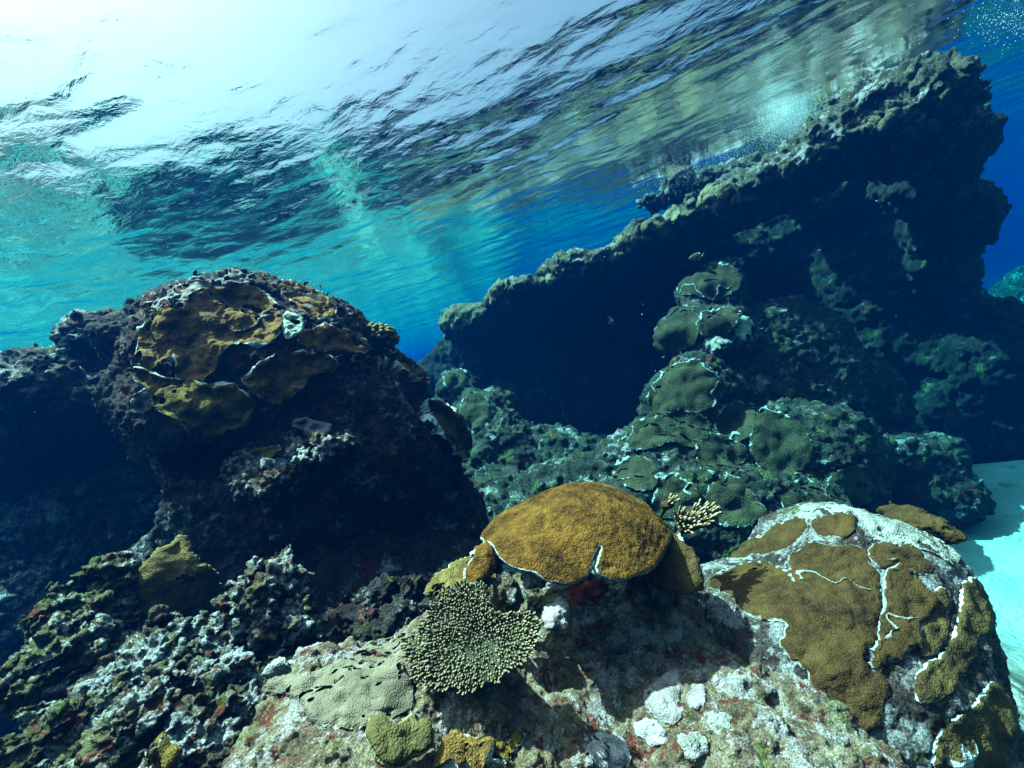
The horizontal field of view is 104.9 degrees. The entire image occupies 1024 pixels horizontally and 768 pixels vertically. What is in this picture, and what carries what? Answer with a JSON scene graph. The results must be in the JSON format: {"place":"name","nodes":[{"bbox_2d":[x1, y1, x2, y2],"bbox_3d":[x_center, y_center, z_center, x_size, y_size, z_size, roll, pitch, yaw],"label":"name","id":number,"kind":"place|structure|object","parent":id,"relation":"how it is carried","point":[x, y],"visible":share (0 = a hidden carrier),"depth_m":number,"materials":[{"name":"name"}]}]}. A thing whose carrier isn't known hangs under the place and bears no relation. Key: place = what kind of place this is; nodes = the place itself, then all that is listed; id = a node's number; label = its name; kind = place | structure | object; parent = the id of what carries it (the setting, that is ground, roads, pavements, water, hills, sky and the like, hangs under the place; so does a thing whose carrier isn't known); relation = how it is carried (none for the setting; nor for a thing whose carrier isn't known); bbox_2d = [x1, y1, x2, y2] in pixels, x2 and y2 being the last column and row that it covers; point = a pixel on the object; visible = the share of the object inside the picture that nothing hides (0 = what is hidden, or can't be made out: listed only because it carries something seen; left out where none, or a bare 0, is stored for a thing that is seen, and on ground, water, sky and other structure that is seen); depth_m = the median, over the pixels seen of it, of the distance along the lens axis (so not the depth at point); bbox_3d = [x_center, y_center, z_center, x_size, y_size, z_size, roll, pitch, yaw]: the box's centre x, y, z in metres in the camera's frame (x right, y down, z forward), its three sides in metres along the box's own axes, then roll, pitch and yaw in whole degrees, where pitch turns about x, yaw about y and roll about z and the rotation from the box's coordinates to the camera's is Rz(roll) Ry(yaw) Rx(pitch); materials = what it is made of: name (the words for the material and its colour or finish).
{"place":"outdoors","nodes":[
{"label":"outdoors","id":0,"kind":"place"},
{"bbox_2d":[0,0,1023,360],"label":"water","id":1,"kind":"structure","parent":0,"point":[418,268],"depth_m":3.94,"materials":[{"name":"blue liquid"}]},
{"bbox_2d":[689,252,705,261],"bbox_3d":[2.208,-1.515,4.702,0.192,0.106,0.031,-15,6,3],"label":"reef fish","id":2,"kind":"object","parent":1,"relation":"in","point":[694,256],"visible":1,"depth_m":4.69},
{"bbox_2d":[620,103,822,205],"bbox_3d":[3.021,-2.791,5.377,2.792,0.894,1.666,-11,7,32],"label":"sea foam","id":3,"kind":"object","parent":1,"relation":"in","point":[783,125],"visible":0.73,"depth_m":4.80,"materials":[{"name":"white"}]},
{"bbox_2d":[919,0,1023,56],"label":"air bubbles","id":4,"kind":"object","parent":1,"relation":"on","point":[995,20],"visible":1,"depth_m":2.52,"materials":[{"name":"white"}]},
{"bbox_2d":[0,0,1023,362],"label":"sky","id":5,"kind":"structure","parent":0,"point":[214,42],"materials":[{"name":"white"}]},
{"bbox_2d":[488,257,1023,743],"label":"sand","id":6,"kind":"structure","parent":0,"point":[990,549],"depth_m":3.90,"materials":[{"name":"sand"}]},
{"bbox_2d":[0,550,143,720],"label":"rubble rock","id":7,"kind":"object","parent":6,"relation":"on","point":[90,611],"visible":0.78,"depth_m":1.47,"materials":[{"name":"grey stone"}]},
{"bbox_2d":[0,669,6,678],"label":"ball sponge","id":8,"kind":"object","parent":7,"relation":"on","point":[3,674],"visible":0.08,"depth_m":1.42},
{"bbox_2d":[133,535,221,616],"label":"encrusting coral","id":9,"kind":"object","parent":7,"relation":"on","point":[155,583],"visible":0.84,"depth_m":1.81},
{"bbox_2d":[0,307,162,736],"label":"reef shoulder","id":10,"kind":"object","parent":6,"relation":"on","point":[78,490],"visible":0.36,"depth_m":3.27},
{"bbox_2d":[43,328,85,361],"bbox_3d":[-3.455,-0.258,2.988,0.320,0.265,0.315,-13,7,22],"label":"coralline crust","id":11,"kind":"object","parent":10,"relation":"on","point":[65,343],"visible":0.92,"depth_m":3.00},
{"bbox_2d":[89,339,97,352],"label":"encrusting coral","id":12,"kind":"object","parent":10,"relation":"on","point":[92,347],"visible":0.06,"depth_m":3.07},
{"bbox_2d":[0,671,162,767],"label":"rubble rock","id":13,"kind":"object","parent":6,"relation":"on","point":[73,732],"visible":0.48,"depth_m":1.15,"materials":[{"name":"grey stone"}]},
{"bbox_2d":[9,604,196,733],"bbox_3d":[-1.461,1.082,1.496,0.465,0.328,0.482,-15,6,0],"label":"rubble rock","id":14,"kind":"object","parent":13,"relation":"on","point":[152,642],"visible":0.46,"depth_m":1.42,"materials":[{"name":"grey stone"}]},
{"bbox_2d":[100,641,268,767],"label":"rubble rock","id":15,"kind":"object","parent":6,"relation":"on","point":[201,708],"visible":0.73,"depth_m":1.19,"materials":[{"name":"grey stone"}]},
{"bbox_2d":[145,727,183,767],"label":"encrusting coral","id":16,"kind":"object","parent":15,"relation":"on","point":[167,751],"visible":0.96,"depth_m":1.06},
{"bbox_2d":[83,267,489,630],"bbox_3d":[-1.673,0.519,3.053,2.580,2.865,2.065,-15,6,0],"label":"reef boulder","id":17,"kind":"object","parent":6,"relation":"on","point":[400,496],"visible":0.52,"depth_m":2.42,"materials":[{"name":"black stone"}]},
{"bbox_2d":[130,388,154,413],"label":"coralline crust","id":18,"kind":"object","parent":17,"relation":"attached to","point":[141,401],"visible":0.98,"depth_m":2.15},
{"bbox_2d":[126,365,255,441],"bbox_3d":[-1.811,0.083,2.178,0.640,0.534,0.192,-15,6,4],"label":"encrusting coral","id":19,"kind":"object","parent":17,"relation":"attached to","point":[201,411],"visible":1,"depth_m":2.17},
{"bbox_2d":[144,266,253,312],"bbox_3d":[-1.949,-0.589,2.473,0.348,0.342,0.585,-10,8,40],"label":"coralline crust","id":20,"kind":"object","parent":17,"relation":"on","point":[195,281],"visible":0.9,"depth_m":2.40},
{"bbox_2d":[134,283,282,381],"bbox_3d":[-1.786,-0.308,2.314,0.801,0.589,0.350,-18,7,-27],"label":"encrusting coral","id":21,"kind":"object","parent":17,"relation":"on","point":[198,333],"visible":0.98,"depth_m":2.27},
{"bbox_2d":[233,444,281,457],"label":"encrusting coral","id":22,"kind":"object","parent":17,"relation":"on","point":[270,451],"visible":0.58,"depth_m":2.26},
{"bbox_2d":[251,270,277,279],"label":"encrusting coral","id":23,"kind":"object","parent":17,"relation":"on","point":[267,274],"visible":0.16,"depth_m":2.97},
{"bbox_2d":[219,429,361,514],"bbox_3d":[-1.256,0.475,2.355,0.804,0.398,0.688,-19,7,-33],"label":"rubble rock","id":24,"kind":"object","parent":17,"relation":"attached to","point":[265,483],"visible":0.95,"depth_m":2.16,"materials":[{"name":"grey stone"}]},
{"bbox_2d":[241,349,340,403],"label":"encrusting coral","id":25,"kind":"object","parent":17,"relation":"on","point":[280,377],"visible":0.96,"depth_m":2.32},
{"bbox_2d":[282,311,306,338],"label":"coralline crust","id":26,"kind":"object","parent":17,"relation":"attached to","point":[290,329],"visible":0.99,"depth_m":2.39},
{"bbox_2d":[277,279,337,324],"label":"encrusting coral","id":27,"kind":"object","parent":17,"relation":"on","point":[322,312],"visible":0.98,"depth_m":2.58},
{"bbox_2d":[292,417,331,435],"bbox_3d":[-1.194,0.264,2.362,0.206,0.162,0.075,-15,6,0],"label":"coralline crust","id":28,"kind":"object","parent":17,"relation":"attached to","point":[307,426],"visible":0.88,"depth_m":2.36},
{"bbox_2d":[297,322,371,354],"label":"encrusting coral","id":29,"kind":"object","parent":17,"relation":"on","point":[320,338],"visible":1,"depth_m":2.47},
{"bbox_2d":[364,321,399,348],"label":"bushy coral","id":30,"kind":"object","parent":17,"relation":"on","point":[385,335],"visible":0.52,"depth_m":2.95},
{"bbox_2d":[350,347,429,387],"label":"encrusting coral","id":31,"kind":"object","parent":17,"relation":"on","point":[416,375],"visible":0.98,"depth_m":2.91},
{"bbox_2d":[418,397,472,459],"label":"encrusting coral","id":32,"kind":"object","parent":17,"relation":"on","point":[449,422],"visible":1,"depth_m":3.10},
{"bbox_2d":[256,567,489,670],"bbox_3d":[-0.620,1.159,1.834,1.168,0.499,0.683,-17,6,-18],"label":"rubble rock","id":33,"kind":"object","parent":6,"relation":"on","point":[385,605],"visible":0.3,"depth_m":1.83,"materials":[{"name":"grey stone"}]},
{"bbox_2d":[164,544,319,671],"bbox_3d":[-1.132,0.963,1.666,0.581,0.426,0.485,-18,7,-26],"label":"rubble rock","id":34,"kind":"object","parent":33,"relation":"on","point":[262,602],"visible":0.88,"depth_m":1.57,"materials":[{"name":"grey stone"}]},
{"bbox_2d":[173,573,196,583],"bbox_3d":[-1.347,0.799,1.619,0.090,0.059,0.014,-16,6,-8],"label":"reef fish","id":35,"kind":"object","parent":34,"relation":"on","point":[187,578],"visible":1,"depth_m":1.62},
{"bbox_2d":[424,556,470,597],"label":"encrusting coral","id":36,"kind":"object","parent":33,"relation":"on","point":[450,575],"visible":0.67,"depth_m":1.68},
{"bbox_2d":[435,368,601,521],"bbox_3d":[0.170,0.937,5.072,2.521,2.624,3.306,-15,6,0],"label":"reef outcrop","id":37,"kind":"object","parent":6,"relation":"on","point":[509,443],"visible":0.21,"depth_m":4.92,"materials":[{"name":"stone"}]},
{"bbox_2d":[442,368,467,392],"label":"encrusting coral","id":38,"kind":"object","parent":37,"relation":"on","point":[452,383],"visible":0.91,"depth_m":5.88},
{"bbox_2d":[460,391,491,432],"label":"encrusting coral","id":39,"kind":"object","parent":37,"relation":"on","point":[475,412],"visible":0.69,"depth_m":5.23},
{"bbox_2d":[222,572,908,767],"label":"reef ledge","id":40,"kind":"object","parent":6,"relation":"on","point":[559,698],"visible":0.7,"depth_m":1.19,"materials":[{"name":"grey stone"}]},
{"bbox_2d":[262,657,292,677],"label":"coralline crust","id":41,"kind":"object","parent":40,"relation":"on","point":[280,665],"visible":0.77,"depth_m":1.27},
{"bbox_2d":[258,629,415,729],"bbox_3d":[-0.509,0.933,1.233,0.494,0.176,0.457,-19,7,-31],"label":"encrusting coral","id":42,"kind":"object","parent":40,"relation":"on","point":[392,693],"visible":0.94,"depth_m":1.16,"materials":[{"name":"green stony coral"}]},
{"bbox_2d":[365,713,434,767],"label":"coral","id":43,"kind":"object","parent":40,"relation":"on","point":[406,740],"visible":1,"depth_m":0.94},
{"bbox_2d":[428,582,444,596],"bbox_3d":[-0.249,0.677,1.300,0.061,0.034,0.010,-18,7,-27],"label":"reef fish","id":44,"kind":"object","parent":40,"relation":"on","point":[437,586],"visible":0.96,"depth_m":1.30},
{"bbox_2d":[434,729,496,767],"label":"encrusting coral","id":45,"kind":"object","parent":40,"relation":"on","point":[452,752],"visible":0.99,"depth_m":0.97},
{"bbox_2d":[400,579,542,695],"bbox_3d":[-0.114,0.773,1.156,0.354,0.303,0.298,-20,8,-38],"label":"table coral","id":46,"kind":"object","parent":40,"relation":"on","point":[466,637],"visible":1,"depth_m":1.16},
{"bbox_2d":[488,571,524,612],"bbox_3d":[-0.027,0.753,1.426,0.131,0.154,0.175,-15,6,0],"label":"coralline nodule","id":47,"kind":"object","parent":40,"relation":"on","point":[505,592],"visible":0.83,"depth_m":1.37,"materials":[{"name":"grey stone"}]},
{"bbox_2d":[492,731,527,764],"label":"encrusting coral","id":48,"kind":"object","parent":40,"relation":"on","point":[514,742],"visible":0.84,"depth_m":1.06},
{"bbox_2d":[520,573,546,589],"bbox_3d":[0.082,0.727,1.464,0.098,0.063,0.100,-16,6,-10],"label":"coralline nodule","id":49,"kind":"object","parent":40,"relation":"on","point":[531,581],"visible":0.65,"depth_m":1.43,"materials":[{"name":"grey stone"}]},
{"bbox_2d":[541,596,570,631],"bbox_3d":[0.149,0.777,1.314,0.103,0.098,0.124,-15,6,0],"label":"coralline nodule","id":50,"kind":"object","parent":40,"relation":"on","point":[556,615],"visible":1,"depth_m":1.28,"materials":[{"name":"white stone"}]},
{"bbox_2d":[480,481,672,585],"bbox_3d":[0.261,0.627,1.615,0.786,0.385,0.666,-15,6,0],"label":"dome coral","id":51,"kind":"object","parent":40,"relation":"on","point":[566,534],"visible":0.99,"depth_m":1.40},
{"bbox_2d":[462,541,502,582],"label":"plate coral","id":52,"kind":"object","parent":51,"relation":"attached to","point":[485,563],"visible":0.94,"depth_m":1.40},
{"bbox_2d":[647,533,703,594],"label":"plate coral","id":53,"kind":"object","parent":51,"relation":"hanging from","point":[677,569],"visible":0.89,"depth_m":1.46},
{"bbox_2d":[567,579,608,606],"bbox_3d":[0.342,0.959,1.801,0.224,0.098,0.128,-19,7,-33],"label":"red sponge","id":54,"kind":"object","parent":40,"relation":"on","point":[591,590],"visible":0.93,"depth_m":1.78},
{"bbox_2d":[584,731,630,767],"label":"coralline crust","id":55,"kind":"object","parent":40,"relation":"on","point":[619,756],"visible":1,"depth_m":1.11},
{"bbox_2d":[633,717,667,746],"bbox_3d":[0.425,1.043,1.179,0.126,0.051,0.063,-12,7,28],"label":"coralline crust","id":56,"kind":"object","parent":40,"relation":"on","point":[655,735],"visible":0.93,"depth_m":1.17},
{"bbox_2d":[638,669,683,724],"bbox_3d":[0.487,1.010,1.258,0.155,0.089,0.179,-15,6,0],"label":"coralline crust","id":57,"kind":"object","parent":40,"relation":"on","point":[662,698],"visible":0.94,"depth_m":1.23},
{"bbox_2d":[660,493,679,517],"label":"finger coral","id":58,"kind":"object","parent":40,"relation":"on","point":[668,504],"visible":0.98,"depth_m":1.72},
{"bbox_2d":[677,731,707,752],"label":"coralline crust","id":59,"kind":"object","parent":40,"relation":"on","point":[695,741],"visible":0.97,"depth_m":1.10},
{"bbox_2d":[677,733,707,761],"bbox_3d":[0.512,1.020,1.110,0.098,0.040,0.068,-15,6,0],"label":"coralline crust","id":60,"kind":"object","parent":40,"relation":"on","point":[691,754],"visible":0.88,"depth_m":1.09},
{"bbox_2d":[685,683,705,709],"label":"coralline crust","id":61,"kind":"object","parent":40,"relation":"on","point":[695,697],"visible":1,"depth_m":1.20},
{"bbox_2d":[673,498,721,535],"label":"finger coral","id":62,"kind":"object","parent":40,"relation":"on","point":[695,518],"visible":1,"depth_m":1.61},
{"bbox_2d":[711,674,719,686],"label":"coralline crust","id":63,"kind":"object","parent":40,"relation":"on","point":[715,681],"visible":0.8,"depth_m":1.26},
{"bbox_2d":[706,710,732,733],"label":"coralline crust","id":64,"kind":"object","parent":40,"relation":"on","point":[717,722],"visible":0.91,"depth_m":1.12},
{"bbox_2d":[417,102,1023,464],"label":"reef wall","id":65,"kind":"structure","parent":6,"relation":"on","point":[894,273],"depth_m":6.31,"materials":[{"name":"blue stone"}]},
{"bbox_2d":[607,316,614,325],"bbox_3d":[1.554,-0.998,6.202,0.114,0.171,0.095,-17,6,-20],"label":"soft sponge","id":66,"kind":"object","parent":65,"relation":"attached to","point":[610,322],"visible":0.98,"depth_m":6.18},
{"bbox_2d":[439,46,992,343],"bbox_3d":[1.751,-2.123,6.220,7.533,1.774,2.110,-11,7,34],"label":"reef shelf","id":67,"kind":"object","parent":65,"relation":"attached to","point":[830,147],"visible":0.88,"depth_m":4.47,"materials":[{"name":"grey stone"}]},
{"bbox_2d":[438,278,507,341],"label":"encrusting coral","id":68,"kind":"object","parent":67,"relation":"on","point":[457,319],"visible":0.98,"depth_m":6.98},
{"bbox_2d":[526,263,564,287],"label":"encrusting coral","id":69,"kind":"object","parent":67,"relation":"on","point":[549,277],"visible":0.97,"depth_m":6.33},
{"bbox_2d":[605,234,645,267],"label":"encrusting coral","id":70,"kind":"object","parent":67,"relation":"on","point":[623,250],"visible":0.96,"depth_m":5.70},
{"bbox_2d":[637,204,680,242],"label":"encrusting coral","id":71,"kind":"object","parent":67,"relation":"on","point":[656,231],"visible":0.99,"depth_m":5.33},
{"bbox_2d":[636,151,762,214],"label":"reef ridge","id":72,"kind":"structure","parent":67,"relation":"on","point":[669,196],"depth_m":5.84,"materials":[{"name":"grey stone"}]},
{"bbox_2d":[694,181,735,214],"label":"encrusting coral","id":73,"kind":"object","parent":67,"relation":"on","point":[707,202],"visible":0.98,"depth_m":4.90},
{"bbox_2d":[865,107,942,146],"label":"encrusting coral","id":74,"kind":"object","parent":67,"relation":"on","point":[894,124],"visible":1,"depth_m":3.83},
{"bbox_2d":[815,180,849,210],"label":"encrusting coral","id":75,"kind":"object","parent":65,"relation":"attached to","point":[822,202],"visible":0.4,"depth_m":6.22},
{"bbox_2d":[516,255,996,562],"bbox_3d":[2.745,0.346,4.509,5.428,3.770,2.401,-17,6,-20],"label":"coral mound","id":76,"kind":"object","parent":6,"relation":"on","point":[831,385],"visible":0.57,"depth_m":4.27,"materials":[{"name":"stone"}]},
{"bbox_2d":[611,455,657,490],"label":"encrusting coral","id":77,"kind":"object","parent":76,"relation":"on","point":[640,465],"visible":1,"depth_m":3.59},
{"bbox_2d":[626,410,711,450],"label":"encrusting coral","id":78,"kind":"object","parent":76,"relation":"on","point":[650,433],"visible":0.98,"depth_m":3.88},
{"bbox_2d":[660,352,683,372],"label":"encrusting coral","id":79,"kind":"object","parent":76,"relation":"on","point":[666,368],"visible":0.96,"depth_m":4.50},
{"bbox_2d":[653,304,698,357],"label":"encrusting coral","id":80,"kind":"object","parent":76,"relation":"on","point":[676,332],"visible":1,"depth_m":4.76},
{"bbox_2d":[650,472,701,518],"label":"encrusting coral","id":81,"kind":"object","parent":76,"relation":"on","point":[685,491],"visible":0.75,"depth_m":3.30},
{"bbox_2d":[646,358,722,414],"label":"encrusting coral","id":82,"kind":"object","parent":76,"relation":"on","point":[681,389],"visible":1,"depth_m":4.20},
{"bbox_2d":[676,262,744,300],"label":"encrusting coral","id":83,"kind":"object","parent":76,"relation":"on","point":[719,289],"visible":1,"depth_m":5.02},
{"bbox_2d":[702,336,731,355],"bbox_3d":[2.382,-0.447,4.591,0.300,0.250,0.330,-15,6,0],"label":"soft sponge","id":84,"kind":"object","parent":76,"relation":"on","point":[715,345],"visible":0.87,"depth_m":4.50},
{"bbox_2d":[696,306,741,337],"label":"encrusting coral","id":85,"kind":"object","parent":76,"relation":"on","point":[725,321],"visible":0.98,"depth_m":4.58},
{"bbox_2d":[695,431,749,476],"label":"encrusting coral","id":86,"kind":"object","parent":76,"relation":"on","point":[738,452],"visible":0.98,"depth_m":3.77},
{"bbox_2d":[713,401,755,441],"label":"encrusting coral","id":87,"kind":"object","parent":76,"relation":"on","point":[739,425],"visible":1,"depth_m":4.10},
{"bbox_2d":[706,472,767,527],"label":"encrusting coral","id":88,"kind":"object","parent":76,"relation":"on","point":[742,505],"visible":0.88,"depth_m":3.17},
{"bbox_2d":[734,315,761,341],"bbox_3d":[2.771,-0.653,4.665,0.470,0.338,0.165,-18,7,-28],"label":"coralline crust","id":89,"kind":"object","parent":76,"relation":"on","point":[742,330],"visible":0.94,"depth_m":4.58},
{"bbox_2d":[749,405,813,475],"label":"encrusting coral","id":90,"kind":"object","parent":76,"relation":"on","point":[782,449],"visible":0.97,"depth_m":3.85},
{"bbox_2d":[781,477,825,506],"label":"encrusting coral","id":91,"kind":"object","parent":76,"relation":"on","point":[790,497],"visible":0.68,"depth_m":3.29},
{"bbox_2d":[825,464,880,507],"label":"encrusting coral","id":92,"kind":"object","parent":76,"relation":"on","point":[847,478],"visible":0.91,"depth_m":3.67},
{"bbox_2d":[698,501,1023,767],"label":"coral boulder","id":93,"kind":"object","parent":6,"relation":"on","point":[910,727],"visible":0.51,"depth_m":1.34,"materials":[{"name":"stone"}]},
{"bbox_2d":[726,516,808,559],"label":"encrusting coral","id":94,"kind":"object","parent":93,"relation":"on","point":[778,537],"visible":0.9,"depth_m":1.77},
{"bbox_2d":[709,542,889,732],"bbox_3d":[1.135,0.840,1.470,0.545,0.292,0.670,-15,6,0],"label":"encrusting coral","id":95,"kind":"object","parent":93,"relation":"on","point":[822,602],"visible":0.95,"depth_m":1.38},
{"bbox_2d":[811,511,857,538],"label":"encrusting coral","id":96,"kind":"object","parent":93,"relation":"on","point":[840,525],"visible":0.98,"depth_m":1.62},
{"bbox_2d":[789,501,961,563],"bbox_3d":[1.504,0.631,1.672,0.254,0.231,0.526,-20,8,-40],"label":"coralline crust","id":97,"kind":"object","parent":93,"relation":"on","point":[896,531],"visible":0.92,"depth_m":1.59},
{"bbox_2d":[867,541,934,575],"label":"encrusting coral","id":98,"kind":"object","parent":93,"relation":"on","point":[883,555],"visible":0.98,"depth_m":1.48},
{"bbox_2d":[867,562,938,668],"bbox_3d":[1.291,0.791,1.339,0.454,0.163,0.150,-18,7,-29],"label":"encrusting coral","id":99,"kind":"object","parent":93,"relation":"on","point":[910,603],"visible":0.99,"depth_m":1.34},
{"bbox_2d":[876,501,967,544],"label":"encrusting coral","id":100,"kind":"object","parent":93,"relation":"on","point":[944,530],"visible":0.76,"depth_m":1.74},
{"bbox_2d":[919,586,950,656],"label":"encrusting coral","id":101,"kind":"object","parent":93,"relation":"on","point":[935,628],"visible":0.94,"depth_m":1.32},
{"bbox_2d":[914,577,996,704],"bbox_3d":[1.541,0.893,1.348,0.787,0.260,0.111,-19,7,-31],"label":"encrusting coral","id":102,"kind":"object","parent":93,"relation":"on","point":[936,680],"visible":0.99,"depth_m":1.28},
{"bbox_2d":[931,681,1023,767],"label":"encrusting coral","id":103,"kind":"object","parent":93,"relation":"on","point":[984,733],"visible":0.97,"depth_m":1.16},
{"bbox_2d":[988,265,1023,459],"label":"reef slope","id":104,"kind":"structure","parent":6,"relation":"on","point":[1010,283],"depth_m":12.95,"materials":[{"name":"teal stone"}]}
]}

